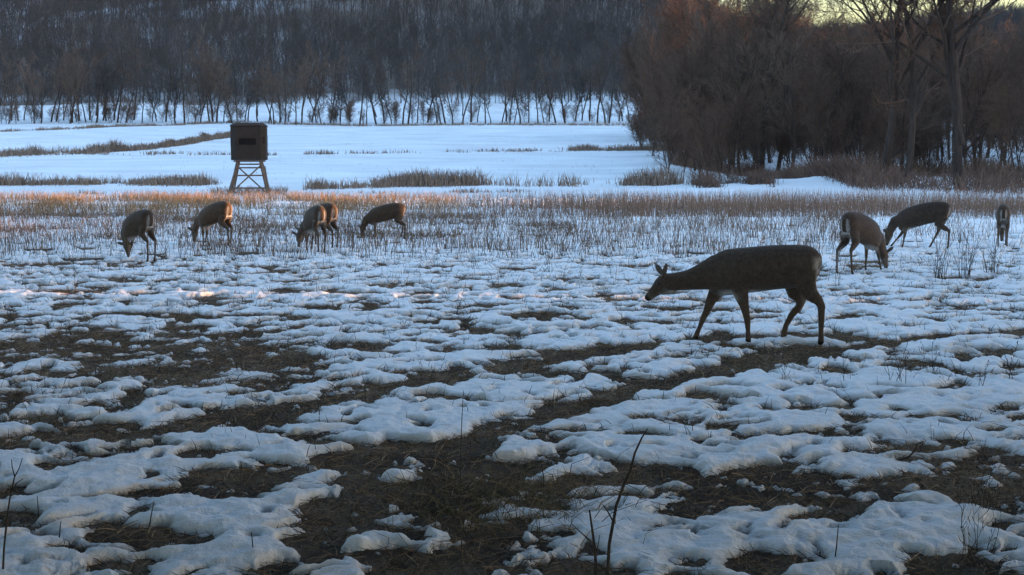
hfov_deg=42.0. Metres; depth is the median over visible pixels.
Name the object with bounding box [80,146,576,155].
weed strip
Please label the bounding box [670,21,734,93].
bare tree
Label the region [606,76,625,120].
field tree
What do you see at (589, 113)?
field shrub
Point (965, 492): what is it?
dry weed
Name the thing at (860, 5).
sky
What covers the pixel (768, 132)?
bare shrub
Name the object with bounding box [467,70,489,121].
field tree
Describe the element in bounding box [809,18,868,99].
bare tree
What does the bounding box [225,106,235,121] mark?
field shrub
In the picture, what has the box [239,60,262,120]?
field tree
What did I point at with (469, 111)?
field shrub
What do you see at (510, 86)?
field tree
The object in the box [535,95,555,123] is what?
field shrub
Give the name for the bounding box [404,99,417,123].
field shrub
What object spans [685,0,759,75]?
bare tree
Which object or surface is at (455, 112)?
field shrub
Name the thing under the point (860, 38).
bare tree
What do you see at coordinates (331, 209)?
grazing deer
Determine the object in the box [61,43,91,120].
field tree
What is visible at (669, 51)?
bare tree
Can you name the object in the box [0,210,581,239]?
matted grass
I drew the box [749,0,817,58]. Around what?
bare tree
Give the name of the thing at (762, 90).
bare tree
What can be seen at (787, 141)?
bare shrub
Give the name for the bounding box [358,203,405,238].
grazing deer
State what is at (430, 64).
field tree
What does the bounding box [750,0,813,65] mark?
bare tree
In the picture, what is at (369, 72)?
field tree
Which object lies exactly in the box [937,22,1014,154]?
bare tree
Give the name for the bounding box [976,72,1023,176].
bare shrub
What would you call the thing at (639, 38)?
bare tree
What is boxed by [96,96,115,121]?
field shrub
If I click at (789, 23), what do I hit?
bare tree
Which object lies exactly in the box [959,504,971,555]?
dry weed
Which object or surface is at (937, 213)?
grazing deer
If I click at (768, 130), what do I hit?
bare shrub
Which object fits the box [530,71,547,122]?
field tree
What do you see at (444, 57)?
field tree
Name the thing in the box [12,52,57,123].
field tree
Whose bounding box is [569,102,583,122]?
field shrub
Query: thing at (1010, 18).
bare tree
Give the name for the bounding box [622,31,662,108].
bare tree
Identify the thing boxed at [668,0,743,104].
bare tree
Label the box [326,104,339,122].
field shrub
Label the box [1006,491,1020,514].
dry weed
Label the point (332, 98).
field shrub
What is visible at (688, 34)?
bare tree
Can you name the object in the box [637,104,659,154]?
bare shrub
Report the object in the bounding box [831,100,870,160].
bare shrub
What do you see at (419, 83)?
field tree
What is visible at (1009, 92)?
bare tree
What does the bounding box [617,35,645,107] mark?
bare tree
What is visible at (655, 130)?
bare shrub
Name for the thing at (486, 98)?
field tree
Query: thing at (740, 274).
walking deer
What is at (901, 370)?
dry weed
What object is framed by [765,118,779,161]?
bare shrub
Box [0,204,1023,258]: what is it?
stubble stalks
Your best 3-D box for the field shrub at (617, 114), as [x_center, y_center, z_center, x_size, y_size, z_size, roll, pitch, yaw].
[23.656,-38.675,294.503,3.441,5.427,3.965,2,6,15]
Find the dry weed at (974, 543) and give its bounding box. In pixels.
[958,517,993,560]
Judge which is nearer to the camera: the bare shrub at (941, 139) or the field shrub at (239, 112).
the bare shrub at (941, 139)
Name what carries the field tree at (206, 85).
on the ground at (376, 562)
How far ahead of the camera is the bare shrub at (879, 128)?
85.08 m
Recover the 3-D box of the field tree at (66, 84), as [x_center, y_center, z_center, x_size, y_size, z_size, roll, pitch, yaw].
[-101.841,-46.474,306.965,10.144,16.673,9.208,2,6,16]
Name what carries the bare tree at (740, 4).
on the ground at (376, 562)
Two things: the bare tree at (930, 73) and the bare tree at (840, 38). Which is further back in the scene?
the bare tree at (840, 38)
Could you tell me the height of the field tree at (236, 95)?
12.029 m
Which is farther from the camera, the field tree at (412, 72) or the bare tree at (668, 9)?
the field tree at (412, 72)
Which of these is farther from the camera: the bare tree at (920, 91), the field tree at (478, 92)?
the field tree at (478, 92)
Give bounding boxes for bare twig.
[571,510,599,574]
[603,428,647,574]
[897,441,922,460]
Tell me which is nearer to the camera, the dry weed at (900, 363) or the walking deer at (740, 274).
the dry weed at (900, 363)
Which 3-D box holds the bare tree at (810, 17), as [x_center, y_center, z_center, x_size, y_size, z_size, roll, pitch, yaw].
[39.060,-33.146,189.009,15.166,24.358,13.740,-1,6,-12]
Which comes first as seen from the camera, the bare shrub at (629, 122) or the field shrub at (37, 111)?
the bare shrub at (629, 122)
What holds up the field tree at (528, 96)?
on the ground at (376, 562)
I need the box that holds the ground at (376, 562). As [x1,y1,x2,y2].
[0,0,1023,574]
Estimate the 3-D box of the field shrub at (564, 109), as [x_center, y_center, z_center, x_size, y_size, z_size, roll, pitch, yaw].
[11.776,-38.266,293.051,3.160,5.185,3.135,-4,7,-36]
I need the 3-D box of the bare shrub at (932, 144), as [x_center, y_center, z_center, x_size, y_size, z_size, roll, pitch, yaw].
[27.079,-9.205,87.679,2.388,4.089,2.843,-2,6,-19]
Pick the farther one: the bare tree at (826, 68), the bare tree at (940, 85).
the bare tree at (940, 85)
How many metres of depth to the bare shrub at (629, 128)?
165.49 m
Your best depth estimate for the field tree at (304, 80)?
299.67 m
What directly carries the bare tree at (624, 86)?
on the ground at (376, 562)
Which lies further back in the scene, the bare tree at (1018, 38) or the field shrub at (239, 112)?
the field shrub at (239, 112)
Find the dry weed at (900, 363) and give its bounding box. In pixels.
[894,337,907,383]
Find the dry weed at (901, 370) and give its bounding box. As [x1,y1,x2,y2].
[884,351,913,380]
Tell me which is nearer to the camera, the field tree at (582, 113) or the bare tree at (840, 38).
the bare tree at (840, 38)
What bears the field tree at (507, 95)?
on the ground at (376, 562)
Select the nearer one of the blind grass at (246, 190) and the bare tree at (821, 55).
the blind grass at (246, 190)
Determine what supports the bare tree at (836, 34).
on the ground at (376, 562)
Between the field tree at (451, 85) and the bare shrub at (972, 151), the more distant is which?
the field tree at (451, 85)
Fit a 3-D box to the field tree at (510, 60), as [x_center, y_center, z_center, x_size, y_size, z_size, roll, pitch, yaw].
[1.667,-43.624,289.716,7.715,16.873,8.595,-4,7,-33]
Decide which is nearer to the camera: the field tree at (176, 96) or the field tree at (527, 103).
the field tree at (176, 96)
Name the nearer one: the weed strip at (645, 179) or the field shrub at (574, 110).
the weed strip at (645, 179)
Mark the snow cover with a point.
(880, 535)
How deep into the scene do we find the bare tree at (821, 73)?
112.64 m
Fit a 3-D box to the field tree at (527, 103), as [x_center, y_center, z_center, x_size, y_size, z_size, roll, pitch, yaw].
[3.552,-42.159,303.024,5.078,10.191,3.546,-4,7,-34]
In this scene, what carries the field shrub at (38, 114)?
on the ground at (376, 562)
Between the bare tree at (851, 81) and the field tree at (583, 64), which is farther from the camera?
the field tree at (583, 64)
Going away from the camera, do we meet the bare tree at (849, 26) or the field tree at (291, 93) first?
the bare tree at (849, 26)
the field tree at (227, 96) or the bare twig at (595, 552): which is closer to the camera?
the bare twig at (595, 552)
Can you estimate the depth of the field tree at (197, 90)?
301.09 m
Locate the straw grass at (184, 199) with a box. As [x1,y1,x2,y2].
[0,189,510,216]
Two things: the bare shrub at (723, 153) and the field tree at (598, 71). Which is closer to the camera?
the bare shrub at (723, 153)
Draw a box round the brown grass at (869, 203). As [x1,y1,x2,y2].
[417,186,1023,217]
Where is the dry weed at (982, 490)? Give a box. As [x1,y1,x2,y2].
[974,465,1000,508]
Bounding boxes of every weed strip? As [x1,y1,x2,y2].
[0,120,627,131]
[0,129,229,157]
[0,170,220,187]
[79,187,535,193]
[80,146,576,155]
[303,167,491,189]
[472,163,688,186]
[567,142,664,150]
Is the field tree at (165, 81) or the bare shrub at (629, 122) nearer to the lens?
the bare shrub at (629, 122)
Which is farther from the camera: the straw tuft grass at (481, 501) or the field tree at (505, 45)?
the field tree at (505, 45)
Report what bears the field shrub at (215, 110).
on the ground at (376, 562)
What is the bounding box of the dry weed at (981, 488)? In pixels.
[973,466,1001,508]
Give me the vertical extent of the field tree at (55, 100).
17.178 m
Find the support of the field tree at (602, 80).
on the ground at (376, 562)
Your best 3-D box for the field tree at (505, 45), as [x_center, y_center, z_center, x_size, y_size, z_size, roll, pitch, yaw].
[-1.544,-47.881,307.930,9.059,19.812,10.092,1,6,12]
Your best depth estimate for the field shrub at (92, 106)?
300.02 m
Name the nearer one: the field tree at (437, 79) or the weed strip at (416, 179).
the weed strip at (416, 179)
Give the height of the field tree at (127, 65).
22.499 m
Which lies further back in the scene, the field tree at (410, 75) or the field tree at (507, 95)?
the field tree at (507, 95)
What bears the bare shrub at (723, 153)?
on the ground at (376, 562)
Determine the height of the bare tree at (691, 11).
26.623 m
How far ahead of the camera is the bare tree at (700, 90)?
93.87 m
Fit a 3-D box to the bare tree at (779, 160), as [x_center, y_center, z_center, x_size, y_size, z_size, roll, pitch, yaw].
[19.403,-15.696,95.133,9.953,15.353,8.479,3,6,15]
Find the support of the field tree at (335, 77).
on the ground at (376, 562)
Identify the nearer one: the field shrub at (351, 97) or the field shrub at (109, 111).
the field shrub at (109, 111)
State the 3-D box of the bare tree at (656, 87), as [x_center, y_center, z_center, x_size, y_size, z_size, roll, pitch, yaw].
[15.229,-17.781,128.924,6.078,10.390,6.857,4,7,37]
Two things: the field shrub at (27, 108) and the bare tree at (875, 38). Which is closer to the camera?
the bare tree at (875, 38)
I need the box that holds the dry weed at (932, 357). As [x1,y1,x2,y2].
[919,340,939,373]
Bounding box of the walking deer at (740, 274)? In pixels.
[645,245,824,344]
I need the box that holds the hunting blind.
[228,123,269,193]
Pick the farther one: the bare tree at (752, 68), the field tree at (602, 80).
the field tree at (602, 80)
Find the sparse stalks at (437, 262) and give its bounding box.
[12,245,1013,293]
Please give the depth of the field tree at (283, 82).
288.86 m
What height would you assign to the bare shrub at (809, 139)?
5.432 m
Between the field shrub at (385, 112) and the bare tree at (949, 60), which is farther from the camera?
the field shrub at (385, 112)
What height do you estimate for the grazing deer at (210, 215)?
0.953 m
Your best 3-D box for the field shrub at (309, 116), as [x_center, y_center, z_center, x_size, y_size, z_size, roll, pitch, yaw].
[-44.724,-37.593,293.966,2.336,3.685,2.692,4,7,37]
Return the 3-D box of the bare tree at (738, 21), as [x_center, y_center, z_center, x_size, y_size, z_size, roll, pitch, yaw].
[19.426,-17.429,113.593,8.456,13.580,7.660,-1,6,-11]
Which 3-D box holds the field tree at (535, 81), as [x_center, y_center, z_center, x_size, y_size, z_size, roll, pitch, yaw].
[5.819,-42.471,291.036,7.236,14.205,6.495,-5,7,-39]
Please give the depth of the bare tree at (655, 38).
181.44 m
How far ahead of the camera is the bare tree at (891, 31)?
142.61 m
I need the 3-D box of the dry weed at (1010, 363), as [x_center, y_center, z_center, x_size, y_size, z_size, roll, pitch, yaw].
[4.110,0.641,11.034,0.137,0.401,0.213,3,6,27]
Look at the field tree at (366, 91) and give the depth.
299.01 m
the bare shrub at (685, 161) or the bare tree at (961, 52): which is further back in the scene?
the bare tree at (961, 52)
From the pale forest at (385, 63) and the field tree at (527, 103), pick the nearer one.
the field tree at (527, 103)
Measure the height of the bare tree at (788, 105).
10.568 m
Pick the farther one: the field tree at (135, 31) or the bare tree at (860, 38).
the field tree at (135, 31)
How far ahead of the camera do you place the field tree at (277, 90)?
303.62 m
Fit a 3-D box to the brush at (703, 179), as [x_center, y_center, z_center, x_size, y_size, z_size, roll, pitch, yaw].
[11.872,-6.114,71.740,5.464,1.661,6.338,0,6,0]
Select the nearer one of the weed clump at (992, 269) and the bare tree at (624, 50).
the weed clump at (992, 269)
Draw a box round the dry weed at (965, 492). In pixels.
[957,478,975,505]
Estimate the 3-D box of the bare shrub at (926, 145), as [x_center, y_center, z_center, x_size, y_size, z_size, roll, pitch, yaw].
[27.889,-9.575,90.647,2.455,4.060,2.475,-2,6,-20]
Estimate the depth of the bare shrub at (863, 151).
93.07 m
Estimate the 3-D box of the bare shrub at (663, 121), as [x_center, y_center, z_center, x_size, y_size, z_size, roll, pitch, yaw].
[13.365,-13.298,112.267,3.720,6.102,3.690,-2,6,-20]
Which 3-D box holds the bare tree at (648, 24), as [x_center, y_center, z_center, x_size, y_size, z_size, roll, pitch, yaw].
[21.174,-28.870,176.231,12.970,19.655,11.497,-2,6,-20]
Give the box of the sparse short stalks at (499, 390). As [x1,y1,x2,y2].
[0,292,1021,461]
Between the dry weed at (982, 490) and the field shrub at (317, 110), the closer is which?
the dry weed at (982, 490)
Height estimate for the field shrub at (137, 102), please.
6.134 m
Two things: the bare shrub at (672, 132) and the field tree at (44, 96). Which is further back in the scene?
the field tree at (44, 96)
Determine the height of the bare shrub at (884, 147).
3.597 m
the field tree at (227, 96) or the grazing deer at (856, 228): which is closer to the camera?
the grazing deer at (856, 228)
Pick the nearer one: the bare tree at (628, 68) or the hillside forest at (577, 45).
the bare tree at (628, 68)
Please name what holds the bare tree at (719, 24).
on the ground at (376, 562)
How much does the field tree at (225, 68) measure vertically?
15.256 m
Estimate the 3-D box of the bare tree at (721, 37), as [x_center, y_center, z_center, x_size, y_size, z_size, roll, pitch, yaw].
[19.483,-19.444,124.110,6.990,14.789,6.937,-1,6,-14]
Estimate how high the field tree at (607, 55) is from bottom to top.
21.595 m
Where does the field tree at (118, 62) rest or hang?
on the ground at (376, 562)
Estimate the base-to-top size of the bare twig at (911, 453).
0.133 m
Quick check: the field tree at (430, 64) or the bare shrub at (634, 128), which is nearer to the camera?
the bare shrub at (634, 128)
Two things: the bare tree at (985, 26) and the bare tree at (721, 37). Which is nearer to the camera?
the bare tree at (721, 37)
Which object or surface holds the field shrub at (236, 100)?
on the ground at (376, 562)
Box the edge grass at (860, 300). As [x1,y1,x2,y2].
[0,247,1023,430]
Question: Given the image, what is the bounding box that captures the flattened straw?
[0,259,1023,574]
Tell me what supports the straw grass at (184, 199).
on the ground at (376, 562)
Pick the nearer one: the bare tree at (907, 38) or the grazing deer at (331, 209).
the grazing deer at (331, 209)
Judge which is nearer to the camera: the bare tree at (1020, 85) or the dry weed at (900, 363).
the dry weed at (900, 363)
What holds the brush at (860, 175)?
on the ground at (376, 562)
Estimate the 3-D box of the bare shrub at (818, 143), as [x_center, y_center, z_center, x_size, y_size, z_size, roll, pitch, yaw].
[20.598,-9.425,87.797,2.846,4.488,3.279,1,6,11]
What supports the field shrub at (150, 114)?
on the ground at (376, 562)
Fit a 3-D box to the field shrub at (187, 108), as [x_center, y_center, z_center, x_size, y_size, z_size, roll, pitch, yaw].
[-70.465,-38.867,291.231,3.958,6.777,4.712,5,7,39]
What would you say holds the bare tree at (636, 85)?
on the ground at (376, 562)
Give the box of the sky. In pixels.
[719,0,1023,29]
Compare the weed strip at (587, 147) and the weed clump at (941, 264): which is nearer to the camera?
the weed clump at (941, 264)
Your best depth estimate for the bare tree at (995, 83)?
98.45 m
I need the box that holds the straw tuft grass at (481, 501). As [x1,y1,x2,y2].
[373,443,662,548]
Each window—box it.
[238,137,256,145]
[261,136,265,144]
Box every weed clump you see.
[928,229,954,277]
[948,226,983,277]
[976,230,1006,272]
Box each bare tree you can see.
[612,30,677,138]
[616,22,649,105]
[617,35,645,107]
[620,0,680,102]
[622,16,688,100]
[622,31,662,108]
[624,44,653,135]
[633,6,681,97]
[633,50,680,122]
[637,19,681,98]
[639,21,675,86]
[640,0,694,60]
[641,0,731,85]
[650,23,694,103]
[657,1,736,37]
[659,0,687,59]
[663,0,757,53]
[665,0,753,91]
[665,0,761,96]
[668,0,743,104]
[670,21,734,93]
[670,64,727,170]
[681,0,748,102]
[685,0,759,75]
[686,0,748,27]
[686,0,768,102]
[688,0,755,85]
[688,5,748,75]
[696,0,828,167]
[696,26,787,175]
[698,15,780,167]
[699,0,769,159]
[703,12,783,167]
[704,0,793,41]
[716,0,766,47]
[720,0,842,170]
[722,0,802,162]
[745,0,820,104]
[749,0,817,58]
[749,16,837,168]
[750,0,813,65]
[750,0,833,98]
[752,0,802,105]
[755,0,844,108]
[777,2,825,102]
[777,22,840,151]
[779,16,862,158]
[780,22,878,168]
[783,51,862,158]
[785,32,865,161]
[786,60,860,160]
[788,43,861,158]
[790,0,847,99]
[790,46,868,129]
[796,20,887,161]
[800,0,861,63]
[801,0,1016,188]
[809,14,858,68]
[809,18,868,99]
[813,29,907,160]
[816,21,853,94]
[817,41,873,116]
[826,0,967,181]
[835,12,873,71]
[835,37,921,162]
[844,10,907,107]
[846,10,874,85]
[851,39,907,106]
[852,0,986,181]
[857,37,938,169]
[863,13,914,92]
[866,22,947,168]
[875,26,950,164]
[883,5,938,80]
[890,22,948,156]
[907,63,967,144]
[908,49,964,155]
[915,44,946,111]
[918,23,988,163]
[924,14,990,103]
[929,26,970,159]
[932,35,988,147]
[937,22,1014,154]
[941,43,1002,155]
[943,21,1023,147]
[945,26,1023,157]
[946,31,1022,165]
[962,38,1017,160]
[969,7,1006,140]
[969,13,1023,148]
[976,13,1023,148]
[976,33,1023,157]
[981,43,1023,166]
[982,32,1023,156]
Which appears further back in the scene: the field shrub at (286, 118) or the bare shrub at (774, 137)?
the field shrub at (286, 118)
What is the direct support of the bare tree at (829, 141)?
on the ground at (376, 562)
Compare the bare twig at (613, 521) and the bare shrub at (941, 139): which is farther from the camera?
the bare shrub at (941, 139)
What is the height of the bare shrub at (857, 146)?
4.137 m
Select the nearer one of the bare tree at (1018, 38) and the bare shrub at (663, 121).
the bare shrub at (663, 121)
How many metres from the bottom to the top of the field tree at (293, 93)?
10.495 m
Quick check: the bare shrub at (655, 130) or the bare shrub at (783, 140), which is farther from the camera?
the bare shrub at (655, 130)
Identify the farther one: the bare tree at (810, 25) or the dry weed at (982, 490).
the bare tree at (810, 25)
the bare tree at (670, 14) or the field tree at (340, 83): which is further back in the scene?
the field tree at (340, 83)
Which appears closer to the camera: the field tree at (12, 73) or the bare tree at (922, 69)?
the bare tree at (922, 69)
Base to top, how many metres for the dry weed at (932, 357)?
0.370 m
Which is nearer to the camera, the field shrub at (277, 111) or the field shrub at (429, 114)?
the field shrub at (429, 114)
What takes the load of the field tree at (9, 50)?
on the ground at (376, 562)
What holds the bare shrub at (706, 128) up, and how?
on the ground at (376, 562)
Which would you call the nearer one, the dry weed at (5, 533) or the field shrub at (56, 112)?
the dry weed at (5, 533)
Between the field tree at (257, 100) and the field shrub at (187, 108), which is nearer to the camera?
the field shrub at (187, 108)
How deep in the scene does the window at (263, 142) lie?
65.92 m
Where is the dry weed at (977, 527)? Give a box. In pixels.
[968,497,1000,552]
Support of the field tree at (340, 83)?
on the ground at (376, 562)
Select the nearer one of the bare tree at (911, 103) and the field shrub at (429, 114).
the bare tree at (911, 103)
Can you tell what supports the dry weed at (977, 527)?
on the ground at (376, 562)
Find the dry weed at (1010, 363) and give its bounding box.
[999,341,1018,378]
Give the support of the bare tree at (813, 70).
on the ground at (376, 562)
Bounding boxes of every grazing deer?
[117,209,156,261]
[187,201,232,244]
[292,205,326,252]
[296,203,338,247]
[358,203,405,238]
[836,212,893,274]
[883,201,950,248]
[995,203,1010,246]
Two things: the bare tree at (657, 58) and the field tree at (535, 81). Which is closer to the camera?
the bare tree at (657, 58)
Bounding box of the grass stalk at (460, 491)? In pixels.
[460,390,463,574]
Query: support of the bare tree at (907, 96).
on the ground at (376, 562)
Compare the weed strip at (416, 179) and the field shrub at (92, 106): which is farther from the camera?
the field shrub at (92, 106)
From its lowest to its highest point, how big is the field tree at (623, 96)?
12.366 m
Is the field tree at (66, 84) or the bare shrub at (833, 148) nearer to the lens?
the bare shrub at (833, 148)
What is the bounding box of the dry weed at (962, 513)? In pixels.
[956,495,965,527]
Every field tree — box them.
[0,37,23,119]
[0,46,22,106]
[0,47,30,120]
[1,83,23,123]
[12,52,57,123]
[12,65,37,119]
[31,71,55,122]
[45,47,74,121]
[46,67,69,121]
[51,50,90,119]
[54,70,88,121]
[59,34,108,123]
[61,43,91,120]
[62,54,97,121]
[65,32,100,119]
[67,66,87,122]
[83,52,116,122]
[86,57,119,120]
[88,28,149,119]
[93,61,120,120]
[96,22,147,122]
[114,21,161,119]
[120,53,154,122]
[130,73,155,122]
[140,77,162,120]
[144,42,185,121]
[147,83,166,121]
[155,22,200,122]
[160,68,186,122]
[179,28,226,121]
[180,70,213,121]
[183,44,233,121]
[190,44,219,120]
[198,52,235,122]
[210,56,235,122]
[216,71,235,122]
[226,70,246,118]
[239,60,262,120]
[241,87,255,121]
[242,67,267,121]
[247,58,274,121]
[248,54,287,124]
[253,50,290,121]
[265,67,286,121]
[273,61,297,124]
[277,73,298,120]
[283,80,302,124]
[285,39,329,122]
[286,53,325,122]
[307,47,342,122]
[308,82,328,123]
[322,45,354,121]
[327,69,357,121]
[329,83,349,123]
[342,38,385,124]
[350,52,387,123]
[353,65,378,124]
[358,46,395,122]
[374,89,391,123]
[382,43,423,123]
[395,37,426,124]
[405,59,433,122]
[416,28,463,122]
[416,49,455,121]
[417,56,454,122]
[419,58,446,121]
[436,65,460,123]
[445,33,500,122]
[450,20,495,119]
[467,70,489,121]
[469,53,499,123]
[479,88,491,123]
[488,37,522,120]
[495,59,531,121]
[499,67,522,121]
[500,48,532,121]
[504,63,530,123]
[517,84,534,122]
[521,60,551,123]
[524,49,558,122]
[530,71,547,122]
[531,44,572,121]
[545,59,575,122]
[562,46,611,120]
[570,41,604,120]
[572,70,594,121]
[582,31,623,122]
[585,46,617,123]
[593,26,631,122]
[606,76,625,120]
[608,54,632,114]
[613,69,629,120]
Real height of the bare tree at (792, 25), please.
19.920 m
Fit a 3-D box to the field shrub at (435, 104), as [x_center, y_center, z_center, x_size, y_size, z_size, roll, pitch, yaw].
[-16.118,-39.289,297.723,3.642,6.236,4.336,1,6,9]
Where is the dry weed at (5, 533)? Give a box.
[2,458,22,568]
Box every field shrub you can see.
[0,97,13,123]
[0,110,4,123]
[6,102,22,120]
[23,99,35,121]
[28,101,44,122]
[35,109,43,122]
[53,104,63,122]
[61,97,79,123]
[71,106,81,123]
[84,97,102,121]
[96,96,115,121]
[102,97,116,122]
[112,94,130,121]
[118,96,136,123]
[125,98,141,121]
[125,106,137,123]
[145,106,153,121]
[155,102,169,122]
[162,101,176,122]
[181,95,196,122]
[190,105,198,121]
[192,96,206,120]
[206,100,219,121]
[218,94,237,121]
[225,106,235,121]
[232,101,247,122]
[272,96,287,121]
[282,109,291,124]
[307,109,314,122]
[311,100,325,122]
[326,97,344,123]
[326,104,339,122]
[339,99,356,124]
[341,95,356,118]
[358,109,366,123]
[378,100,392,123]
[386,100,401,123]
[389,97,402,122]
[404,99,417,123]
[415,96,429,123]
[424,107,434,122]
[427,106,436,123]
[433,99,445,122]
[444,100,460,122]
[464,101,480,123]
[504,106,517,122]
[517,99,531,118]
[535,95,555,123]
[558,104,570,122]
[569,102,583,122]
[587,109,595,122]
[598,99,613,122]
[612,103,624,122]
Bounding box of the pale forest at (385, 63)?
[0,10,643,104]
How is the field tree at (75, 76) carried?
on the ground at (376, 562)
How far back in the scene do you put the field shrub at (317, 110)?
293.48 m
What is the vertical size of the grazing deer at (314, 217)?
0.946 m
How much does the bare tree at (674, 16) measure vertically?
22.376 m
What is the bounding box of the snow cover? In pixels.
[0,101,1023,574]
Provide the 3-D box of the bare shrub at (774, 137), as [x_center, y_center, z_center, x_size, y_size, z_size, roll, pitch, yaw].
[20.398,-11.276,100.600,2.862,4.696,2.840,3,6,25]
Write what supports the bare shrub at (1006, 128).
on the ground at (376, 562)
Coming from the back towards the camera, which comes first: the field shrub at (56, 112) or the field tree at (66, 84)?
the field tree at (66, 84)
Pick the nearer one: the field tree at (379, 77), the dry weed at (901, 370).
the dry weed at (901, 370)
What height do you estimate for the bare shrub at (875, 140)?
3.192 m
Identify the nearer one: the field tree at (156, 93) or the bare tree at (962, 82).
the bare tree at (962, 82)
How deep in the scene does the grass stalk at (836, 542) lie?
6.14 m
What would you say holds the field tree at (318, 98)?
on the ground at (376, 562)
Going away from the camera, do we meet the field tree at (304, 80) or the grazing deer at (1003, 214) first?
the grazing deer at (1003, 214)
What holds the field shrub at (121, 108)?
on the ground at (376, 562)
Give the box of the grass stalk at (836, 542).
[835,525,838,556]
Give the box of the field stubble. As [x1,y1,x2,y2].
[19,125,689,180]
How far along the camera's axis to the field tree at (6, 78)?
293.47 m
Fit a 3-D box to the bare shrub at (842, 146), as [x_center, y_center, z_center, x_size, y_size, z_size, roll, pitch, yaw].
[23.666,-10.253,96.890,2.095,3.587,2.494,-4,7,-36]
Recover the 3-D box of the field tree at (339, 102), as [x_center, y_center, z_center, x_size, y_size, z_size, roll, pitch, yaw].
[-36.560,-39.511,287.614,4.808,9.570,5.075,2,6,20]
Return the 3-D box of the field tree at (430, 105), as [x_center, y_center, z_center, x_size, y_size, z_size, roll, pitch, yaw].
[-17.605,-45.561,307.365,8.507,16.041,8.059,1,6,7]
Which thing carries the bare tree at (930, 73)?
on the ground at (376, 562)
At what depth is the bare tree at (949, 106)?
110.80 m
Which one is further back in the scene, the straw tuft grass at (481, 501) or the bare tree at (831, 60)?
the bare tree at (831, 60)
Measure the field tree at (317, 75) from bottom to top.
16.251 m
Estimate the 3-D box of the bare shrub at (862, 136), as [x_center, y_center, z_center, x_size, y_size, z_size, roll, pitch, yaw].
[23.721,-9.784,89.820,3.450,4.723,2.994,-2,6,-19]
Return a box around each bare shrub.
[622,113,638,142]
[624,112,639,136]
[625,99,647,143]
[632,121,647,150]
[634,94,672,155]
[635,91,659,140]
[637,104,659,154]
[641,101,659,149]
[646,93,679,154]
[647,106,680,167]
[650,91,701,173]
[669,114,702,172]
[670,76,739,171]
[674,97,732,172]
[694,112,732,170]
[701,75,771,176]
[713,106,742,164]
[715,136,734,164]
[736,116,772,165]
[737,107,787,166]
[747,107,777,158]
[765,105,812,165]
[765,108,798,165]
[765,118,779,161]
[772,98,818,162]
[773,118,803,164]
[780,100,824,165]
[792,107,853,161]
[794,104,819,159]
[796,118,815,162]
[804,117,843,160]
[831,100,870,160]
[831,131,855,160]
[847,80,925,164]
[847,114,884,161]
[848,117,874,160]
[852,133,875,164]
[860,131,883,170]
[867,129,901,167]
[870,81,935,168]
[900,121,937,167]
[905,116,947,170]
[913,118,942,166]
[919,107,952,170]
[963,115,992,153]
[963,129,991,169]
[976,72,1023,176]
[982,85,1022,156]
[982,111,1019,159]
[991,97,1023,160]
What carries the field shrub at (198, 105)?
on the ground at (376, 562)
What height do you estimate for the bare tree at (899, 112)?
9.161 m
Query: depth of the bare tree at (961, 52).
137.71 m
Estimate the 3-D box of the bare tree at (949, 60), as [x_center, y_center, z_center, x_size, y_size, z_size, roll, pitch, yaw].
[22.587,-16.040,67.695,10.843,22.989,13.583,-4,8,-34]
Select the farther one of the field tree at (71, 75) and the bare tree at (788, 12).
the field tree at (71, 75)
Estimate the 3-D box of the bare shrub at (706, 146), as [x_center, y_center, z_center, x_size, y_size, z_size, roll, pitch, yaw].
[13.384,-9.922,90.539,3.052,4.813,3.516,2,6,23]
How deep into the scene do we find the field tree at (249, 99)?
307.28 m
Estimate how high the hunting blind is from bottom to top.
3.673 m
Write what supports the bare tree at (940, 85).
on the ground at (376, 562)
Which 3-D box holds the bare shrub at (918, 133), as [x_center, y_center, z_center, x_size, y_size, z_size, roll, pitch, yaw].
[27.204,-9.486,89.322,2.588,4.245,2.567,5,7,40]
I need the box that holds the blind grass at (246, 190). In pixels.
[208,185,288,196]
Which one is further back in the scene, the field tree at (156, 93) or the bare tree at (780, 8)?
the field tree at (156, 93)
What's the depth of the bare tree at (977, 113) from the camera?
79.87 m
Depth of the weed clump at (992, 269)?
21.24 m
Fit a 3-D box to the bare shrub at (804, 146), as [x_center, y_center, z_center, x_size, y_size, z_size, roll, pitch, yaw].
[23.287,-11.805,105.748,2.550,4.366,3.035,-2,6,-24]
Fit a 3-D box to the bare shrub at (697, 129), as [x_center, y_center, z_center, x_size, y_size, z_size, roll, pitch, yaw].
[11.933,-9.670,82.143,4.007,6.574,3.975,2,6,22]
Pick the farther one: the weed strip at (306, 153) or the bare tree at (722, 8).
the bare tree at (722, 8)
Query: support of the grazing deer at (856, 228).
on the snow cover
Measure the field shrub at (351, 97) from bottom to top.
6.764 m
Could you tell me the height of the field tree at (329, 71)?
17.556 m
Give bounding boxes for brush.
[662,148,1023,195]
[680,158,778,188]
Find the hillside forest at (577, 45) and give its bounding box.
[0,0,1023,104]
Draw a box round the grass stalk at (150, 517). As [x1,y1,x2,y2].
[148,502,153,529]
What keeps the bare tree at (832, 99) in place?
on the ground at (376, 562)
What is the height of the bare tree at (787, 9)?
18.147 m
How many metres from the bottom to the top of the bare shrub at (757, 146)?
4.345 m
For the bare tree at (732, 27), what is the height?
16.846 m

